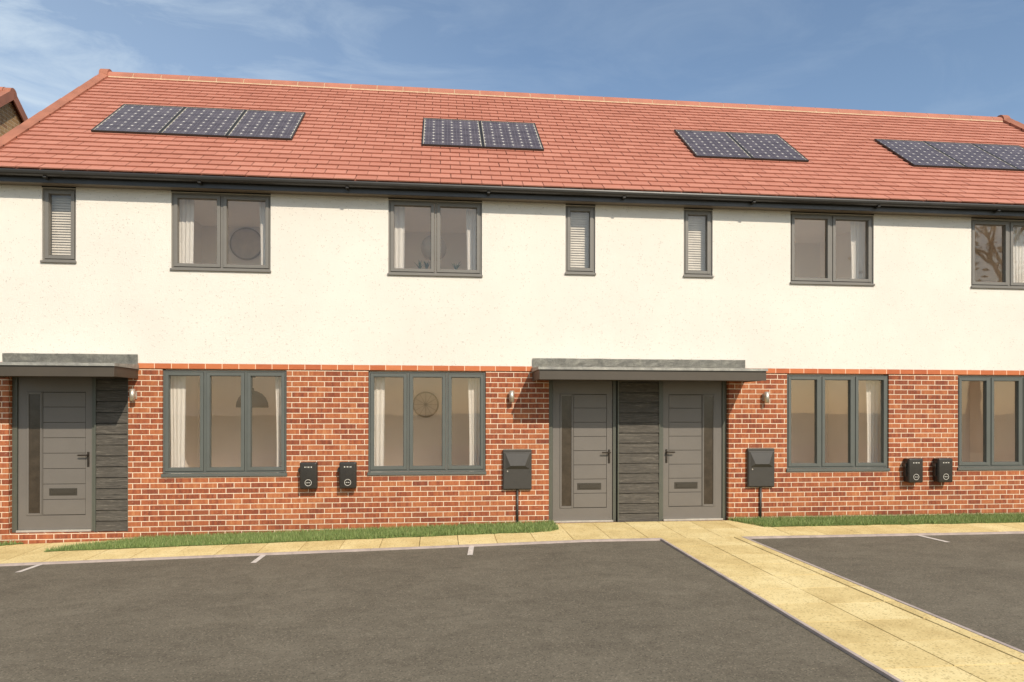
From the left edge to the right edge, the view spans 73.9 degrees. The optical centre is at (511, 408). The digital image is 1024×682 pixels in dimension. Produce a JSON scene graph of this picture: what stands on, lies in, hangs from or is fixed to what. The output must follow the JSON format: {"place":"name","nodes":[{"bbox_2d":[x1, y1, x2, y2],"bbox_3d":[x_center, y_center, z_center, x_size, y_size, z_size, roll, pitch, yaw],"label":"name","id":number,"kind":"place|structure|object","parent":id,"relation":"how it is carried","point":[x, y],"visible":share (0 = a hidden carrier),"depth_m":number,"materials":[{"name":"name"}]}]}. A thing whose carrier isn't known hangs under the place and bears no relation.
{"place":"outdoors","nodes":[
{"label":"outdoors","id":0,"kind":"place"},
{"bbox_2d":[0,534,1023,681],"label":"car park","id":1,"kind":"structure","parent":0,"point":[635,611],"depth_m":5.97,"materials":[{"name":"grey asphalt"}]},
{"bbox_2d":[17,564,42,571],"bbox_3d":[-5.596,1.846,7.886,0.064,0.008,0.368,0,0,1],"label":"road marking","id":2,"kind":"object","parent":1,"relation":"on","point":[29,567],"visible":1,"depth_m":7.90,"materials":[{"name":"paint"}]},
{"bbox_2d":[251,555,264,562],"bbox_3d":[-3.035,1.794,8.142,0.064,0.008,0.390,0,0,-3],"label":"road marking","id":3,"kind":"object","parent":1,"relation":"on","point":[258,558],"visible":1,"depth_m":8.13,"materials":[{"name":"paint"}]},
{"bbox_2d":[467,546,473,554],"bbox_3d":[-0.507,1.743,8.372,0.064,0.009,0.469,0,0,-1],"label":"road marking","id":4,"kind":"object","parent":1,"relation":"on","point":[470,550],"visible":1,"depth_m":8.38,"materials":[{"name":"paint"}]},
{"bbox_2d":[661,539,903,681],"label":"kerb","id":5,"kind":"structure","parent":1,"relation":"on","point":[881,671],"depth_m":5.57,"materials":[{"name":"concrete"}]},
{"bbox_2d":[917,535,947,541],"bbox_3d":[5.589,1.720,9.026,0.063,0.007,0.464,0,0,-16],"label":"road marking","id":6,"kind":"object","parent":1,"relation":"on","point":[932,538],"visible":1,"depth_m":9.03,"materials":[{"name":"paint"}]},
{"bbox_2d":[0,520,1023,681],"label":"paving path","id":7,"kind":"structure","parent":0,"point":[902,642],"depth_m":7.13,"materials":[{"name":"beige stone"}]},
{"bbox_2d":[0,540,20,545],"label":"grass","id":8,"kind":"structure","parent":7,"relation":"on","point":[4,542],"depth_m":9.18,"materials":[{"name":"green plant"}]},
{"bbox_2d":[43,519,558,551],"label":"grass","id":9,"kind":"structure","parent":7,"relation":"on","point":[220,538],"depth_m":9.27,"materials":[{"name":"green plant"}]},
{"bbox_2d":[728,512,1023,526],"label":"grass","id":10,"kind":"structure","parent":7,"relation":"on","point":[881,519],"depth_m":10.15,"materials":[{"name":"green plant"}]},
{"bbox_2d":[0,0,1023,123],"label":"sky","id":11,"kind":"structure","parent":0,"point":[953,57],"materials":[{"name":"blue"}]},
{"bbox_3d":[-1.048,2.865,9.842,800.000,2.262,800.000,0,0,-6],"label":"ground","id":12,"kind":"structure","parent":0,"visible":0},
{"bbox_2d":[0,87,27,136],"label":"brick house","id":13,"kind":"structure","parent":12,"relation":"on","point":[12,114],"depth_m":13.06,"materials":[{"name":"red tile"}]},
{"bbox_2d":[0,538,662,565],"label":"kerb","id":14,"kind":"structure","parent":12,"relation":"on","point":[321,551],"depth_m":8.42,"materials":[{"name":"concrete"}]},
{"bbox_2d":[0,69,1023,543],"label":"terraced house","id":15,"kind":"structure","parent":12,"relation":"on","point":[638,367],"depth_m":10.12,"materials":[{"name":"white paint"}]},
{"bbox_2d":[18,377,91,529],"bbox_3d":[-6.292,0.587,9.368,0.956,2.142,0.108,0,0,-6],"label":"door","id":16,"kind":"structure","parent":15,"relation":"in","point":[55,413],"depth_m":9.38,"materials":[{"name":"grey wood"}]},
{"bbox_2d":[40,188,76,262],"bbox_3d":[-6.194,-2.506,9.329,0.458,1.025,0.124,0,0,-6],"label":"window","id":17,"kind":"structure","parent":15,"relation":"in","point":[47,192],"depth_m":9.31,"materials":[{"name":"grey plastic"}]},
{"bbox_2d":[51,195,70,255],"bbox_3d":[-6.205,-2.509,9.443,0.500,1.043,0.040,0,0,-6],"label":"window blind","id":18,"kind":"object","parent":15,"relation":"attached to","point":[60,233],"depth_m":9.44,"materials":[{"name":"white plastic"}]},
{"bbox_2d":[129,389,136,400],"bbox_3d":[-5.208,-0.192,9.347,0.072,0.165,0.111,0,0,-6],"label":"wall light","id":19,"kind":"object","parent":15,"relation":"attached to","point":[132,394],"visible":1,"depth_m":9.30,"materials":[{"name":"metal"}]},
{"bbox_2d":[91,104,184,134],"bbox_3d":[-5.840,-4.562,10.708,0.965,0.044,1.375,0,39,-6],"label":"solar panel","id":20,"kind":"object","parent":15,"relation":"on","point":[141,119],"visible":1,"depth_m":10.63,"materials":[{"name":"black glass"}]},
{"bbox_2d":[170,376,185,473],"bbox_3d":[-4.753,0.555,9.672,0.224,2.105,0.020,0,0,-6],"label":"curtain","id":21,"kind":"object","parent":15,"relation":"hanging from","point":[178,402],"visible":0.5,"depth_m":9.67,"materials":[{"name":"white fabric"}]},
{"bbox_2d":[179,199,193,262],"bbox_3d":[-4.652,-2.125,9.683,0.239,1.785,0.020,0,0,-6],"label":"curtain","id":22,"kind":"object","parent":15,"relation":"hanging from","point":[186,226],"visible":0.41,"depth_m":9.69,"materials":[{"name":"white fabric"}]},
{"bbox_2d":[159,107,245,137],"bbox_3d":[-4.876,-4.560,10.810,0.965,0.044,1.375,0,39,-6],"label":"solar panel","id":23,"kind":"object","parent":15,"relation":"on","point":[203,122],"visible":1,"depth_m":10.74,"materials":[{"name":"black glass"}]},
{"bbox_2d":[170,192,270,272],"bbox_3d":[-4.072,-2.469,9.554,1.358,1.092,0.124,0,0,-6],"label":"window","id":24,"kind":"structure","parent":15,"relation":"in","point":[222,265],"depth_m":9.54,"materials":[{"name":"grey plastic"}]},
{"bbox_2d":[161,370,286,476],"bbox_3d":[-4.023,0.204,9.563,1.695,1.486,0.114,0,0,-6],"label":"window","id":25,"kind":"structure","parent":15,"relation":"in","point":[205,469],"depth_m":9.54,"materials":[{"name":"grey glass"}]},
{"bbox_2d":[230,228,260,259],"bbox_3d":[-4.410,-2.741,11.295,0.540,0.540,0.018,0,0,-6],"label":"wall mirror","id":26,"kind":"object","parent":15,"relation":"attached to","point":[245,243],"depth_m":11.29,"materials":[{"name":"mirror"}]},
{"bbox_2d":[236,376,268,407],"bbox_3d":[-3.966,-0.266,10.389,0.468,0.490,0.468,0,0,-6],"label":"pendant lamp","id":27,"kind":"object","parent":15,"relation":"hanging from","point":[259,399],"visible":0.58,"depth_m":10.26,"materials":[{"name":"metal"}]},
{"bbox_2d":[259,202,264,264],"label":"curtain","id":28,"kind":"object","parent":15,"relation":"hanging from","point":[262,219],"visible":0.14,"depth_m":9.79,"materials":[{"name":"white fabric"}]},
{"bbox_2d":[226,109,305,139],"bbox_3d":[-3.911,-4.558,10.912,0.965,0.044,1.375,0,39,-6],"label":"solar panel","id":29,"kind":"object","parent":15,"relation":"on","point":[267,124],"visible":1,"depth_m":10.84,"materials":[{"name":"black glass"}]},
{"bbox_2d":[275,377,286,472],"bbox_3d":[-3.274,0.557,9.828,0.293,2.105,0.021,0,0,-6],"label":"curtain","id":30,"kind":"object","parent":15,"relation":"hanging from","point":[278,402],"visible":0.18,"depth_m":9.82,"materials":[{"name":"white fabric"}]},
{"bbox_2d":[298,462,317,488],"bbox_3d":[-2.871,0.933,9.575,0.268,0.376,0.146,0,0,-6],"label":"wall charger","id":31,"kind":"object","parent":15,"relation":"attached to","point":[308,471],"depth_m":9.51,"materials":[{"name":"grey plastic"}]},
{"bbox_2d":[337,462,356,488],"bbox_3d":[-2.333,0.934,9.632,0.268,0.376,0.146,0,0,-6],"label":"wall charger","id":32,"kind":"object","parent":15,"relation":"attached to","point":[347,471],"depth_m":9.56,"materials":[{"name":"grey plastic"}]},
{"bbox_2d":[374,377,384,465],"bbox_3d":[-1.989,0.560,9.965,0.249,2.105,0.021,0,0,-6],"label":"curtain","id":33,"kind":"object","parent":15,"relation":"hanging from","point":[379,403],"visible":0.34,"depth_m":9.97,"materials":[{"name":"white fabric"}]},
{"bbox_2d":[394,206,404,267],"bbox_3d":[-1.677,-2.120,9.998,0.196,1.785,0.020,0,0,-6],"label":"curtain","id":34,"kind":"object","parent":15,"relation":"hanging from","point":[399,231],"visible":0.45,"depth_m":10.00,"materials":[{"name":"white fabric"}]},
{"bbox_2d":[413,392,438,417],"bbox_3d":[-1.496,-0.076,11.799,0.450,0.450,0.018,0,0,-6],"label":"wall hanging","id":35,"kind":"object","parent":15,"relation":"attached to","point":[425,404],"depth_m":11.79,"materials":[{"name":"wicker"}]},
{"bbox_2d":[367,372,485,474],"bbox_3d":[-1.224,0.208,9.860,1.705,1.486,0.114,0,0,-6],"label":"window","id":36,"kind":"structure","parent":15,"relation":"in","point":[408,377],"depth_m":9.84,"materials":[{"name":"grey glass"}]},
{"bbox_2d":[421,215,446,260],"bbox_3d":[-1.222,-2.666,10.630,0.402,0.710,0.402,0,0,-6],"label":"pendant lamp","id":37,"kind":"object","parent":15,"relation":"hanging from","point":[426,247],"visible":0.49,"depth_m":10.51,"materials":[{"name":"wicker"}]},
{"bbox_2d":[387,200,482,276],"bbox_3d":[-1.109,-2.463,9.868,1.365,1.092,0.124,0,0,-6],"label":"window","id":38,"kind":"structure","parent":15,"relation":"in","point":[435,270],"depth_m":9.85,"materials":[{"name":"grey plastic"}]},
{"bbox_2d":[422,118,482,147],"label":"solar panel","id":39,"kind":"object","parent":15,"relation":"on","point":[440,132],"visible":1,"depth_m":11.15,"materials":[{"name":"black glass"}]},
{"bbox_2d":[466,209,475,269],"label":"curtain","id":40,"kind":"object","parent":15,"relation":"hanging from","point":[471,234],"visible":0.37,"depth_m":10.11,"materials":[{"name":"white fabric"}]},
{"bbox_2d":[468,378,479,464],"bbox_3d":[-0.508,0.562,10.121,0.303,2.105,0.021,0,0,-6],"label":"curtain","id":41,"kind":"object","parent":15,"relation":"hanging from","point":[474,415],"visible":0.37,"depth_m":10.12,"materials":[{"name":"white fabric"}]},
{"bbox_2d":[509,391,513,401],"bbox_3d":[-0.006,-0.183,9.898,0.072,0.165,0.111,0,0,-6],"label":"wall light","id":42,"kind":"object","parent":15,"relation":"attached to","point":[511,396],"visible":1,"depth_m":9.85,"materials":[{"name":"metal"}]},
{"bbox_2d":[480,120,543,150],"bbox_3d":[-0.025,-4.552,11.324,0.965,0.044,1.375,0,39,-6],"label":"solar panel","id":43,"kind":"object","parent":15,"relation":"on","point":[510,135],"visible":1,"depth_m":11.25,"materials":[{"name":"black glass"}]},
{"bbox_2d":[503,449,531,522],"bbox_3d":[0.077,1.167,9.913,0.423,1.152,0.095,0,0,-6],"label":"meter box","id":44,"kind":"object","parent":15,"relation":"attached to","point":[517,470],"visible":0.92,"depth_m":9.89,"materials":[{"name":"plastic"}]},
{"bbox_2d":[504,453,530,488],"bbox_3d":[0.081,0.900,9.887,0.399,0.528,0.042,0,0,-6],"label":"cabinet door","id":45,"kind":"structure","parent":44,"relation":"in","point":[518,465],"depth_m":9.89,"materials":[{"name":"plastic"}]},
{"bbox_2d":[570,212,588,267],"bbox_3d":[0.994,-2.496,10.206,0.520,1.043,0.040,0,0,-6],"label":"window blind","id":46,"kind":"object","parent":15,"relation":"attached to","point":[578,249],"depth_m":10.21,"materials":[{"name":"white plastic"}]},
{"bbox_2d":[565,206,595,274],"bbox_3d":[1.008,-2.493,10.092,0.467,1.025,0.124,0,0,-6],"label":"window","id":47,"kind":"structure","parent":15,"relation":"in","point":[583,209],"depth_m":10.08,"materials":[{"name":"grey plastic"}]},
{"bbox_2d":[552,380,611,519],"bbox_3d":[1.056,0.592,10.146,0.904,2.127,0.108,0,0,-6],"label":"door","id":48,"kind":"structure","parent":15,"relation":"in","point":[582,410],"depth_m":10.16,"materials":[{"name":"grey wood"}]},
{"bbox_2d":[663,381,721,518],"bbox_3d":[2.744,0.595,10.325,0.919,2.127,0.108,0,0,-6],"label":"door","id":49,"kind":"structure","parent":15,"relation":"in","point":[692,410],"depth_m":10.34,"materials":[{"name":"grey wood"}]},
{"bbox_2d":[688,216,705,270],"bbox_3d":[2.789,-2.493,10.396,0.530,1.043,0.040,0,0,-6],"label":"window blind","id":50,"kind":"object","parent":15,"relation":"attached to","point":[693,247],"depth_m":10.40,"materials":[{"name":"white plastic"}]},
{"bbox_2d":[683,210,713,277],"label":"window","id":51,"kind":"structure","parent":15,"relation":"in","point":[707,273],"depth_m":10.27,"materials":[{"name":"grey plastic"}]},
{"bbox_2d":[674,129,752,159],"bbox_3d":[3.433,-4.546,11.691,0.965,0.044,1.375,0,39,-6],"label":"solar panel","id":52,"kind":"object","parent":15,"relation":"on","point":[711,144],"visible":1,"depth_m":11.62,"materials":[{"name":"black glass"}]},
{"bbox_2d":[747,448,773,518],"bbox_3d":[3.773,1.164,10.305,0.424,1.135,0.095,0,0,-6],"label":"meter box","id":53,"kind":"object","parent":15,"relation":"attached to","point":[760,468],"visible":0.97,"depth_m":10.29,"materials":[{"name":"plastic"}]},
{"bbox_2d":[749,451,773,485],"bbox_3d":[3.777,0.906,10.278,0.400,0.528,0.042,0,0,-6],"label":"cabinet door","id":54,"kind":"structure","parent":53,"relation":"in","point":[761,462],"depth_m":10.28,"materials":[{"name":"plastic"}]},
{"bbox_2d":[763,392,768,402],"bbox_3d":[3.851,-0.176,10.306,0.072,0.165,0.111,0,0,-6],"label":"wall light","id":55,"kind":"object","parent":15,"relation":"attached to","point":[765,397],"visible":1,"depth_m":10.26,"materials":[{"name":"metal"}]},
{"bbox_2d":[727,132,808,161],"bbox_3d":[4.397,-4.544,11.793,0.965,0.044,1.375,0,39,-6],"label":"solar panel","id":56,"kind":"object","parent":15,"relation":"on","point":[763,146],"visible":1,"depth_m":11.72,"materials":[{"name":"black glass"}]},
{"bbox_2d":[790,213,874,285],"bbox_3d":[4.928,-2.453,10.507,1.376,1.092,0.124,0,0,-6],"label":"window","id":57,"kind":"structure","parent":15,"relation":"in","point":[830,278],"depth_m":10.49,"materials":[{"name":"grey plastic"}]},
{"bbox_2d":[786,375,889,471],"bbox_3d":[5.026,0.219,10.522,1.685,1.486,0.114,0,0,-6],"label":"window","id":58,"kind":"structure","parent":15,"relation":"in","point":[853,380],"depth_m":10.52,"materials":[{"name":"grey glass"}]},
{"bbox_2d":[850,221,865,278],"bbox_3d":[5.475,-2.108,10.756,0.274,1.785,0.021,0,0,-6],"label":"curtain","id":59,"kind":"object","parent":15,"relation":"hanging from","point":[858,250],"visible":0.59,"depth_m":10.76,"materials":[{"name":"white fabric"}]},
{"bbox_2d":[866,380,880,462],"bbox_3d":[5.736,0.573,10.783,0.274,2.105,0.021,0,0,-6],"label":"curtain","id":60,"kind":"object","parent":15,"relation":"hanging from","point":[873,393],"visible":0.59,"depth_m":10.78,"materials":[{"name":"white fabric"}]},
{"bbox_2d":[902,458,922,482],"bbox_3d":[6.197,0.949,10.536,0.268,0.376,0.146,0,0,-6],"label":"wall charger","id":61,"kind":"object","parent":15,"relation":"attached to","point":[912,470],"depth_m":10.47,"materials":[{"name":"grey plastic"}]},
{"bbox_2d":[874,139,966,168],"bbox_3d":[7.228,-4.539,12.093,0.965,0.044,1.375,0,39,-6],"label":"solar panel","id":62,"kind":"object","parent":15,"relation":"on","point":[918,153],"visible":1,"depth_m":12.02,"materials":[{"name":"black glass"}]},
{"bbox_2d":[932,458,952,481],"bbox_3d":[6.689,0.950,10.588,0.268,0.376,0.146,0,0,-6],"label":"wall charger","id":63,"kind":"object","parent":15,"relation":"attached to","point":[942,469],"depth_m":10.52,"materials":[{"name":"grey plastic"}]},
{"bbox_2d":[924,141,1018,170],"bbox_3d":[8.193,-4.538,12.195,0.965,0.044,1.375,0,39,-6],"label":"solar panel","id":64,"kind":"object","parent":15,"relation":"on","point":[970,156],"visible":1,"depth_m":12.12,"materials":[{"name":"black glass"}]},
{"bbox_2d":[957,376,1023,469],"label":"window","id":65,"kind":"structure","parent":15,"relation":"in","point":[988,463],"depth_m":10.78,"materials":[{"name":"grey plastic"}]},
{"bbox_2d":[971,219,1023,288],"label":"window","id":66,"kind":"structure","parent":15,"relation":"in","point":[1007,282],"depth_m":10.80,"materials":[{"name":"grey plastic"}]},
{"bbox_2d":[972,143,1023,170],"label":"solar panel","id":67,"kind":"object","parent":15,"relation":"on","point":[1012,155],"visible":1,"depth_m":12.45,"materials":[{"name":"black glass"}]},
{"bbox_2d":[1013,227,1023,282],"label":"curtain","id":68,"kind":"object","parent":15,"relation":"hanging from","point":[1018,254],"visible":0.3,"depth_m":11.05,"materials":[{"name":"white fabric"}]},
{"bbox_2d":[742,531,1023,538],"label":"kerb","id":69,"kind":"structure","parent":12,"relation":"on","point":[869,535],"depth_m":9.20,"materials":[{"name":"concrete"}]},
{"bbox_2d":[743,537,1023,652],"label":"kerb","id":70,"kind":"structure","parent":12,"relation":"on","point":[968,629],"depth_m":6.09,"materials":[{"name":"concrete"}]}
]}

